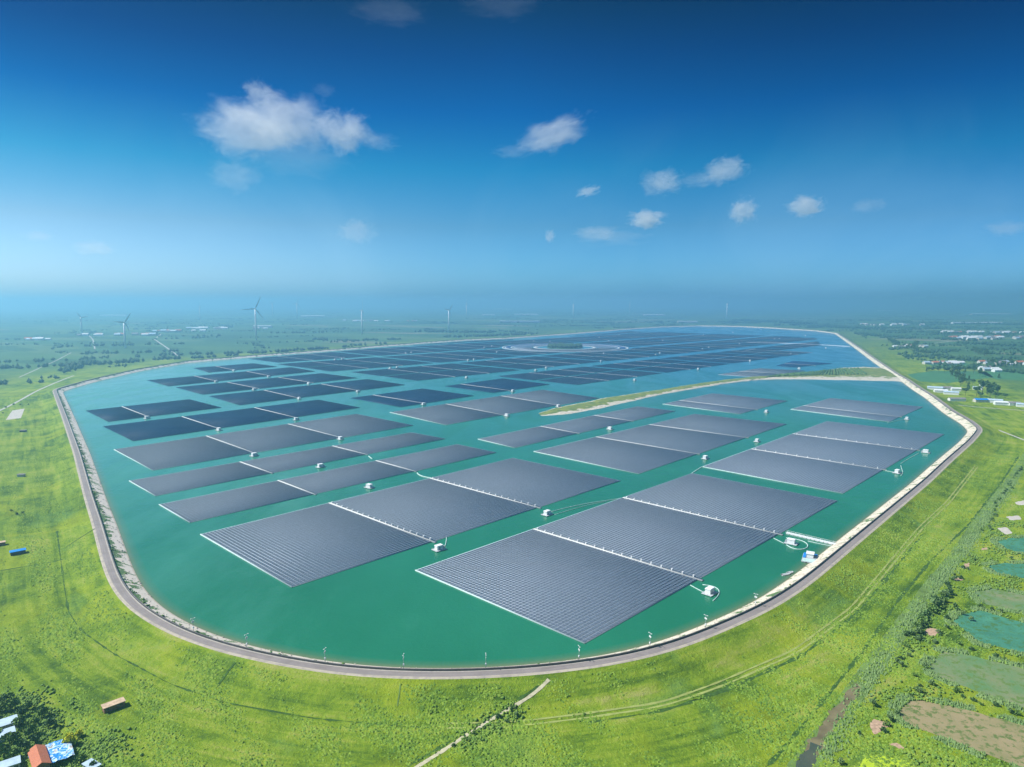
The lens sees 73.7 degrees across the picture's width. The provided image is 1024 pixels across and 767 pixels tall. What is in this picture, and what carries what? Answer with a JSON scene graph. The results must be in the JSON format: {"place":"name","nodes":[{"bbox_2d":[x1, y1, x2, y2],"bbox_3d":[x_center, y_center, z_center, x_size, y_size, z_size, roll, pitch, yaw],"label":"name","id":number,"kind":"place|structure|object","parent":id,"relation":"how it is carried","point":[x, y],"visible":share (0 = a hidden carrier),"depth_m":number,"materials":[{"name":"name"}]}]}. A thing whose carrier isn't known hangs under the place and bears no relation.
{"place":"outdoors","nodes":[
{"label":"outdoors","id":0,"kind":"place"},
{"bbox_2d":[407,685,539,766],"bbox_3d":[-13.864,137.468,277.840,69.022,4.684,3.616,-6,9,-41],"label":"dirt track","id":1,"kind":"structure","parent":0,"point":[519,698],"depth_m":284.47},
{"bbox_2d":[0,303,1023,766],"bbox_3d":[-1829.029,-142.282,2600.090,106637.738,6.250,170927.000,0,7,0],"label":"ground","id":2,"kind":"structure","parent":0,"point":[318,697],"depth_m":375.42,"materials":[{"name":"plant"}]},
{"bbox_2d":[0,714,17,728],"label":"shed","id":3,"kind":"structure","parent":2,"relation":"on","point":[5,723],"depth_m":276.62,"materials":[{"name":"paint"}]},
{"bbox_2d":[0,731,18,741],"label":"tree","id":4,"kind":"object","parent":2,"relation":"on","point":[9,736],"visible":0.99,"depth_m":265.92,"materials":[{"name":"green plant"}]},
{"bbox_2d":[0,755,20,766],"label":"shed","id":5,"kind":"structure","parent":2,"relation":"on","point":[13,761],"depth_m":252.32,"materials":[{"name":"paint"}]},
{"bbox_2d":[3,696,20,710],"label":"tree","id":6,"kind":"object","parent":2,"relation":"on","point":[11,703],"visible":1,"depth_m":287.73,"materials":[{"name":"green plant"}]},
{"bbox_2d":[6,409,23,419],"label":"bare patch","id":7,"kind":"object","parent":2,"relation":"on","point":[15,414],"visible":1,"depth_m":1046.08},
{"bbox_2d":[18,724,38,735],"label":"tree","id":8,"kind":"object","parent":2,"relation":"on","point":[28,730],"visible":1,"depth_m":269.91,"materials":[{"name":"green plant"}]},
{"bbox_2d":[27,744,50,766],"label":"cottage","id":9,"kind":"structure","parent":2,"relation":"on","point":[38,754],"depth_m":253.70,"materials":[{"name":"tile"}]},
{"bbox_2d":[28,739,74,762],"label":"blue canopy","id":10,"kind":"object","parent":2,"relation":"on","point":[57,750],"visible":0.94,"depth_m":259.39,"materials":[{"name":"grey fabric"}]},
{"bbox_2d":[61,732,78,744],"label":"tree","id":11,"kind":"object","parent":2,"relation":"on","point":[71,737],"visible":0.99,"depth_m":265.24,"materials":[{"name":"green plant"}]},
{"bbox_2d":[101,697,125,713],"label":"brick hut","id":12,"kind":"object","parent":2,"relation":"on","point":[112,705],"visible":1,"depth_m":289.87,"materials":[{"name":"brick"}]},
{"bbox_2d":[56,531,431,727],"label":"ditch","id":13,"kind":"object","parent":2,"relation":"on","point":[81,629],"visible":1,"depth_m":317.77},
{"bbox_2d":[415,678,550,766],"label":"footpath","id":14,"kind":"structure","parent":2,"relation":"on","point":[518,703],"depth_m":279.00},
{"bbox_2d":[0,309,1023,384],"bbox_3d":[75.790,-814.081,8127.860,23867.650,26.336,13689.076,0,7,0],"label":"treeline","id":15,"kind":"object","parent":2,"relation":"on","point":[82,362],"visible":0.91,"depth_m":3376.07,"materials":[{"name":"green plant"}]},
{"bbox_2d":[0,521,1023,766],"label":"undergrowth","id":16,"kind":"object","parent":2,"relation":"on","point":[44,735],"visible":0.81,"depth_m":284.37,"materials":[{"name":"green plant"}]},
{"bbox_2d":[870,719,890,733],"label":"bare patch","id":17,"kind":"object","parent":2,"relation":"on","point":[876,726],"visible":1,"depth_m":278.16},
{"bbox_2d":[860,755,911,766],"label":"bush","id":18,"kind":"object","parent":2,"relation":"on","point":[868,763],"visible":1,"depth_m":256.46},
{"bbox_2d":[766,455,1018,766],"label":"ditch","id":19,"kind":"object","parent":2,"relation":"on","point":[833,687],"visible":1,"depth_m":361.58,"materials":[{"name":"plant"}]},
{"bbox_2d":[786,453,1023,766],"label":"canal bank","id":20,"kind":"structure","parent":2,"relation":"on","point":[920,592],"depth_m":385.18,"materials":[{"name":"plant"}]},
{"bbox_2d":[804,683,860,757],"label":"canal bed","id":21,"kind":"object","parent":20,"relation":"on","point":[825,727],"visible":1,"depth_m":282.87,"materials":[{"name":"soil"}]},
{"bbox_2d":[813,479,1023,766],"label":"bushes","id":22,"kind":"object","parent":2,"relation":"on","point":[962,746],"visible":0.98,"depth_m":332.84,"materials":[{"name":"green plant"}]},
{"bbox_2d":[907,371,992,382],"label":"crop patch","id":23,"kind":"object","parent":2,"relation":"on","point":[938,376],"visible":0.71,"depth_m":1576.13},
{"bbox_2d":[900,700,1023,766],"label":"drained pond","id":24,"kind":"structure","parent":2,"relation":"on","point":[1002,739],"depth_m":277.53,"materials":[{"name":"soil"}]},
{"bbox_2d":[981,371,1023,379],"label":"crop patch","id":25,"kind":"object","parent":2,"relation":"on","point":[1004,375],"visible":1,"depth_m":1597.42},
{"bbox_2d":[0,0,1023,305],"label":"sky","id":26,"kind":"structure","parent":0,"point":[153,152],"materials":[{"name":"blue"}]},
{"bbox_2d":[63,326,966,667],"bbox_3d":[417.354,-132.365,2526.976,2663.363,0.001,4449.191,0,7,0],"label":"lake water","id":27,"kind":"structure","parent":0,"point":[387,612],"depth_m":578.61,"materials":[{"name":"liquid"}]},
{"bbox_2d":[86,399,220,421],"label":"floating solar array","id":28,"kind":"object","parent":27,"relation":"on","point":[140,411],"visible":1,"depth_m":1079.16,"materials":[{"name":"blue glass"}]},
{"bbox_2d":[103,400,359,440],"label":"floating solar array","id":29,"kind":"object","parent":27,"relation":"on","point":[142,430],"visible":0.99,"depth_m":987.72,"materials":[{"name":"blue glass"}]},
{"bbox_2d":[148,367,314,385],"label":"floating solar array","id":30,"kind":"object","parent":27,"relation":"on","point":[218,377],"visible":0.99,"depth_m":1553.90,"materials":[{"name":"blue glass"}]},
{"bbox_2d":[195,363,276,372],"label":"floating solar array","id":31,"kind":"object","parent":27,"relation":"on","point":[230,367],"visible":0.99,"depth_m":1765.75,"materials":[{"name":"blue glass"}]},
{"bbox_2d":[114,414,412,469],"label":"floating solar array","id":32,"kind":"object","parent":27,"relation":"on","point":[162,455],"visible":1,"depth_m":837.25,"materials":[{"name":"grey glass"}]},
{"bbox_2d":[176,373,354,394],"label":"floating solar array","id":33,"kind":"object","parent":27,"relation":"on","point":[251,384],"visible":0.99,"depth_m":1421.27,"materials":[{"name":"blue glass"}]},
{"bbox_2d":[129,432,444,495],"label":"floating solar array","id":34,"kind":"object","parent":27,"relation":"on","point":[178,481],"visible":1,"depth_m":714.60,"materials":[{"name":"grey glass"}]},
{"bbox_2d":[250,352,347,358],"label":"floating solar array","id":35,"kind":"object","parent":27,"relation":"on","point":[317,354],"visible":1,"depth_m":2158.03,"materials":[{"name":"blue glass"}]},
{"bbox_2d":[210,379,403,404],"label":"floating solar array","id":36,"kind":"object","parent":27,"relation":"on","point":[251,397],"visible":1,"depth_m":1294.96,"materials":[{"name":"blue glass"}]},
{"bbox_2d":[256,354,369,362],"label":"floating solar array","id":37,"kind":"object","parent":27,"relation":"on","point":[306,358],"visible":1,"depth_m":2044.48,"materials":[{"name":"blue glass"}]},
{"bbox_2d":[159,444,495,522],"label":"floating solar array","id":38,"kind":"object","parent":27,"relation":"on","point":[194,509],"visible":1,"depth_m":639.36,"materials":[{"name":"grey glass"}]},
{"bbox_2d":[279,357,398,366],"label":"floating solar array","id":39,"kind":"object","parent":27,"relation":"on","point":[336,362],"visible":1,"depth_m":1910.45,"materials":[{"name":"blue glass"}]},
{"bbox_2d":[306,360,429,370],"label":"floating solar array","id":40,"kind":"object","parent":27,"relation":"on","point":[365,365],"visible":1,"depth_m":1820.92,"materials":[{"name":"blue glass"}]},
{"bbox_2d":[339,347,429,352],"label":"floating solar array","id":41,"kind":"object","parent":27,"relation":"on","point":[382,349],"visible":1,"depth_m":2425.06,"materials":[{"name":"blue glass"}]},
{"bbox_2d":[357,349,456,355],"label":"floating solar array","id":42,"kind":"object","parent":27,"relation":"on","point":[403,352],"visible":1,"depth_m":2284.94,"materials":[{"name":"blue glass"}]},
{"bbox_2d":[200,458,620,587],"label":"floating solar array","id":43,"kind":"object","parent":27,"relation":"on","point":[298,547],"visible":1,"depth_m":536.70,"materials":[{"name":"grey glass"}]},
{"bbox_2d":[352,389,472,406],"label":"floating solar array","id":44,"kind":"object","parent":27,"relation":"on","point":[409,398],"visible":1,"depth_m":1214.04,"materials":[{"name":"blue glass"}]},
{"bbox_2d":[354,363,482,375],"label":"floating solar array","id":45,"kind":"object","parent":27,"relation":"on","point":[404,370],"visible":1,"depth_m":1713.83,"materials":[{"name":"blue glass"}]},
{"bbox_2d":[387,351,486,358],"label":"floating solar array","id":46,"kind":"object","parent":27,"relation":"on","point":[433,355],"visible":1,"depth_m":2158.03,"materials":[{"name":"blue glass"}]},
{"bbox_2d":[385,367,515,380],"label":"floating solar array","id":47,"kind":"object","parent":27,"relation":"on","point":[447,373],"visible":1,"depth_m":1618.63,"materials":[{"name":"blue glass"}]},
{"bbox_2d":[412,343,493,347],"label":"floating solar array","id":48,"kind":"object","parent":27,"relation":"on","point":[452,345],"visible":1,"depth_m":2648.34,"materials":[{"name":"blue glass"}]},
{"bbox_2d":[412,354,512,362],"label":"floating solar array","id":49,"kind":"object","parent":27,"relation":"on","point":[460,358],"visible":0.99,"depth_m":2077.15,"materials":[{"name":"blue glass"}]},
{"bbox_2d":[438,344,507,349],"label":"floating solar array","id":50,"kind":"object","parent":27,"relation":"on","point":[476,347],"visible":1,"depth_m":2533.23,"materials":[{"name":"blue glass"}]},
{"bbox_2d":[468,349,516,352],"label":"floating solar array","id":51,"kind":"object","parent":27,"relation":"on","point":[493,350],"visible":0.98,"depth_m":2354.36,"materials":[{"name":"blue glass"}]},
{"bbox_2d":[390,390,597,424],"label":"floating solar array","id":52,"kind":"object","parent":27,"relation":"on","point":[456,412],"visible":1,"depth_m":1109.99,"materials":[{"name":"grey glass"}]},
{"bbox_2d":[446,378,548,392],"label":"floating solar array","id":53,"kind":"object","parent":27,"relation":"on","point":[497,385],"visible":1,"depth_m":1387.44,"materials":[{"name":"blue glass"}]},
{"bbox_2d":[462,356,563,365],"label":"floating solar array","id":54,"kind":"object","parent":27,"relation":"on","point":[509,361],"visible":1,"depth_m":1942.28,"materials":[{"name":"blue glass"}]},
{"bbox_2d":[479,339,548,343],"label":"floating solar array","id":55,"kind":"object","parent":27,"relation":"on","point":[512,341],"visible":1,"depth_m":2909.48,"materials":[{"name":"blue glass"}]},
{"bbox_2d":[494,351,560,355],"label":"floating solar array","id":56,"kind":"object","parent":27,"relation":"on","point":[522,353],"visible":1,"depth_m":2241.01,"materials":[{"name":"blue glass"}]},
{"bbox_2d":[494,359,601,368],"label":"floating solar array","id":57,"kind":"object","parent":27,"relation":"on","point":[544,364],"visible":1,"depth_m":1849.81,"materials":[{"name":"blue glass"}]},
{"bbox_2d":[500,367,619,379],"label":"floating solar array","id":58,"kind":"object","parent":27,"relation":"on","point":[555,373],"visible":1,"depth_m":1618.63,"materials":[{"name":"blue glass"}]},
{"bbox_2d":[502,343,628,351],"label":"ring solar array","id":59,"kind":"object","parent":27,"relation":"on","point":[528,347],"visible":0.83,"depth_m":2481.83,"materials":[{"name":"blue glass"}]},
{"bbox_2d":[535,337,595,340],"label":"floating solar array","id":60,"kind":"object","parent":27,"relation":"on","point":[565,338],"visible":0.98,"depth_m":3147.07,"materials":[{"name":"blue glass"}]},
{"bbox_2d":[479,406,673,447],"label":"floating solar array","id":61,"kind":"object","parent":27,"relation":"on","point":[519,438],"visible":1,"depth_m":925.01,"materials":[{"name":"grey glass"}]},
{"bbox_2d":[545,351,630,357],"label":"floating solar array","id":62,"kind":"object","parent":27,"relation":"on","point":[579,355],"visible":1,"depth_m":2198.74,"materials":[{"name":"blue glass"}]},
{"bbox_2d":[560,338,619,341],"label":"floating solar array","id":63,"kind":"object","parent":27,"relation":"on","point":[589,340],"visible":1,"depth_m":3062.27,"materials":[{"name":"blue glass"}]},
{"bbox_2d":[537,370,659,384],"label":"floating solar array","id":64,"kind":"object","parent":27,"relation":"on","point":[595,377],"visible":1,"depth_m":1533.46,"materials":[{"name":"blue glass"}]},
{"bbox_2d":[574,353,664,360],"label":"floating solar array","id":65,"kind":"object","parent":27,"relation":"on","point":[619,356],"visible":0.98,"depth_m":2118.81,"materials":[{"name":"blue glass"}]},
{"bbox_2d":[589,340,653,343],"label":"floating solar array","id":66,"kind":"object","parent":27,"relation":"on","point":[619,342],"visible":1,"depth_m":2909.00,"materials":[{"name":"blue glass"}]},
{"bbox_2d":[415,473,836,643],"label":"floating solar array","id":67,"kind":"object","parent":27,"relation":"on","point":[585,576],"visible":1,"depth_m":464.06,"materials":[{"name":"grey glass"}]},
{"bbox_2d":[593,359,686,368],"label":"floating solar array","id":68,"kind":"object","parent":27,"relation":"on","point":[636,364],"visible":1,"depth_m":1878.68,"materials":[{"name":"blue glass"}]},
{"bbox_2d":[619,346,681,351],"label":"floating solar array","id":69,"kind":"object","parent":27,"relation":"on","point":[643,349],"visible":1,"depth_m":2476.11,"materials":[{"name":"blue glass"}]},
{"bbox_2d":[622,341,682,345],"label":"floating solar array","id":70,"kind":"object","parent":27,"relation":"on","point":[653,343],"visible":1,"depth_m":2774.41,"materials":[{"name":"blue glass"}]},
{"bbox_2d":[533,414,785,473],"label":"floating solar array","id":71,"kind":"object","parent":27,"relation":"on","point":[640,449],"visible":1,"depth_m":826.62,"materials":[{"name":"grey glass"}]},
{"bbox_2d":[638,348,717,353],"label":"floating solar array","id":72,"kind":"object","parent":27,"relation":"on","point":[680,350],"visible":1,"depth_m":2330.63,"materials":[{"name":"blue glass"}]},
{"bbox_2d":[630,361,725,372],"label":"floating solar array","id":73,"kind":"object","parent":27,"relation":"on","point":[678,366],"visible":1,"depth_m":1791.71,"materials":[{"name":"blue glass"}]},
{"bbox_2d":[664,338,719,341],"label":"floating solar array","id":74,"kind":"object","parent":27,"relation":"on","point":[693,339],"visible":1,"depth_m":3061.25,"materials":[{"name":"blue glass"}]},
{"bbox_2d":[664,342,726,346],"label":"floating solar array","id":75,"kind":"object","parent":27,"relation":"on","point":[693,344],"visible":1,"depth_m":2709.91,"materials":[{"name":"blue glass"}]},
{"bbox_2d":[661,353,743,360],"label":"floating solar array","id":76,"kind":"object","parent":27,"relation":"on","point":[702,356],"visible":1,"depth_m":2118.81,"materials":[{"name":"blue glass"}]},
{"bbox_2d":[691,344,756,348],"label":"floating solar array","id":77,"kind":"object","parent":27,"relation":"on","point":[725,346],"visible":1,"depth_m":2589.50,"materials":[{"name":"blue glass"}]},
{"bbox_2d":[665,393,785,413],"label":"floating solar array","id":78,"kind":"object","parent":27,"relation":"on","point":[728,403],"visible":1,"depth_m":1142.63,"materials":[{"name":"grey glass"}]},
{"bbox_2d":[710,339,762,342],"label":"floating solar array","id":79,"kind":"object","parent":27,"relation":"on","point":[735,341],"visible":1,"depth_m":2913.08,"materials":[{"name":"blue glass"}]},
{"bbox_2d":[700,355,779,362],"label":"floating solar array","id":80,"kind":"object","parent":27,"relation":"on","point":[739,359],"visible":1,"depth_m":2041.15,"materials":[{"name":"blue glass"}]},
{"bbox_2d":[716,348,785,353],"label":"floating solar array","id":81,"kind":"object","parent":27,"relation":"on","point":[755,350],"visible":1,"depth_m":2335.74,"materials":[{"name":"blue glass"}]},
{"bbox_2d":[718,368,804,376],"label":"floating solar array","id":82,"kind":"object","parent":27,"relation":"on","point":[758,372],"visible":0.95,"depth_m":1641.43,"materials":[{"name":"grey glass"}]},
{"bbox_2d":[734,340,795,344],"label":"floating solar array","id":83,"kind":"object","parent":27,"relation":"on","point":[767,342],"visible":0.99,"depth_m":2842.05,"materials":[{"name":"blue glass"}]},
{"bbox_2d":[752,351,811,355],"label":"floating solar array","id":84,"kind":"object","parent":27,"relation":"on","point":[780,353],"visible":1,"depth_m":2241.01,"materials":[{"name":"blue glass"}]},
{"bbox_2d":[761,344,818,348],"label":"floating solar array","id":85,"kind":"object","parent":27,"relation":"on","point":[790,346],"visible":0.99,"depth_m":2589.50,"materials":[{"name":"blue glass"}]},
{"bbox_2d":[777,361,831,366],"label":"floating solar array","id":86,"kind":"object","parent":27,"relation":"on","point":[796,364],"visible":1,"depth_m":1849.81,"materials":[{"name":"blue glass"}]},
{"bbox_2d":[801,551,817,562],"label":"work raft","id":87,"kind":"object","parent":27,"relation":"on","point":[809,557],"visible":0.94,"depth_m":453.40,"materials":[{"name":"plastic"}]},
{"bbox_2d":[786,530,835,544],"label":"gangway","id":88,"kind":"object","parent":27,"relation":"on","point":[812,538],"visible":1,"depth_m":491.44,"materials":[{"name":"metal"}]},
{"bbox_2d":[702,421,943,493],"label":"floating solar array","id":89,"kind":"object","parent":27,"relation":"on","point":[838,457],"visible":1,"depth_m":756.10,"materials":[{"name":"grey glass"}]},
{"bbox_2d":[792,398,921,421],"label":"floating solar array","id":90,"kind":"object","parent":27,"relation":"on","point":[886,412],"visible":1,"depth_m":1079.16,"materials":[{"name":"grey glass"}]},
{"bbox_2d":[57,325,975,668],"bbox_3d":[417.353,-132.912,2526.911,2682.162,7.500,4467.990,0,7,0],"label":"shore slope","id":91,"kind":"structure","parent":0,"point":[123,563],"depth_m":548.07,"materials":[{"name":"concrete"}]},
{"bbox_2d":[58,389,972,667],"bbox_3d":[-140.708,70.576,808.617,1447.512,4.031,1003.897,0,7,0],"label":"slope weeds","id":92,"kind":"object","parent":91,"relation":"on","point":[126,573],"visible":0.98,"depth_m":523.05,"materials":[{"name":"green plant"}]},
{"bbox_2d":[65,406,972,668],"bbox_3d":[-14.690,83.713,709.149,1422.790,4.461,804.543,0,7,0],"label":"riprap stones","id":93,"kind":"object","parent":91,"relation":"on","point":[440,668],"visible":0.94,"depth_m":483.06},
{"bbox_2d":[52,333,982,678],"bbox_3d":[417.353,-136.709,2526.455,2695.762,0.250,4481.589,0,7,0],"label":"crest road","id":94,"kind":"structure","parent":0,"point":[126,597],"depth_m":353.81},
{"bbox_2d":[56,325,976,671],"bbox_3d":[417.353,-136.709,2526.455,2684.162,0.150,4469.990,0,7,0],"label":"crest kerb","id":95,"kind":"structure","parent":94,"relation":"on","point":[460,671],"depth_m":359.11,"materials":[{"name":"concrete"}]},
{"bbox_2d":[56,325,976,670],"bbox_3d":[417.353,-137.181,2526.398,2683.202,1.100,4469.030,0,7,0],"label":"parapet wall","id":96,"kind":"structure","parent":95,"relation":"on","point":[498,667],"depth_m":341.19,"materials":[{"name":"concrete"}]},
{"bbox_2d":[547,347,582,348],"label":"islet land","id":97,"kind":"structure","parent":0,"point":[564,348],"depth_m":2481.97,"materials":[{"name":"green soil"}]},
{"bbox_2d":[547,342,582,347],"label":"islet wood","id":98,"kind":"object","parent":97,"relation":"on","point":[564,345],"visible":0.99,"depth_m":2503.56,"materials":[{"name":"green plant"}]},
{"bbox_2d":[446,466,977,728],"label":"dirt track","id":99,"kind":"structure","parent":0,"point":[785,653],"depth_m":318.70,"materials":[{"name":"plant"}]},
{"bbox_2d":[539,367,900,415],"bbox_3d":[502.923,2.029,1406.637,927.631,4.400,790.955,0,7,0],"label":"spit land","id":100,"kind":"structure","parent":0,"point":[877,374],"depth_m":1379.51,"materials":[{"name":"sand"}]},
{"bbox_2d":[766,367,866,377],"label":"grass strip","id":101,"kind":"object","parent":100,"relation":"on","point":[827,371],"visible":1,"depth_m":1602.07,"materials":[{"name":"green plant"}]},
{"bbox_2d":[588,534,922,722],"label":"dirt track","id":102,"kind":"structure","parent":0,"point":[727,688],"depth_m":317.85,"materials":[{"name":"plant"}]},
{"bbox_2d":[796,742,821,766],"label":"canal water","id":103,"kind":"structure","parent":0,"point":[807,758],"depth_m":259.26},
{"bbox_2d":[930,652,1023,706],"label":"fish pond","id":104,"kind":"structure","parent":0,"point":[996,679],"depth_m":316.96,"materials":[{"name":"liquid"}]},
{"bbox_2d":[954,611,1023,651],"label":"fish pond","id":105,"kind":"structure","parent":0,"point":[994,629],"depth_m":360.45,"materials":[{"name":"liquid"}]},
{"bbox_2d":[975,589,1023,609],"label":"fish pond","id":106,"kind":"structure","parent":0,"point":[997,598],"depth_m":398.07,"materials":[{"name":"liquid"}]},
{"bbox_2d":[990,563,1023,577],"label":"fish pond","id":107,"kind":"structure","parent":0,"point":[1013,569],"depth_m":442.79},
{"bbox_2d":[997,537,1023,551],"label":"fish pond","id":108,"kind":"structure","parent":0,"point":[1015,544],"depth_m":488.53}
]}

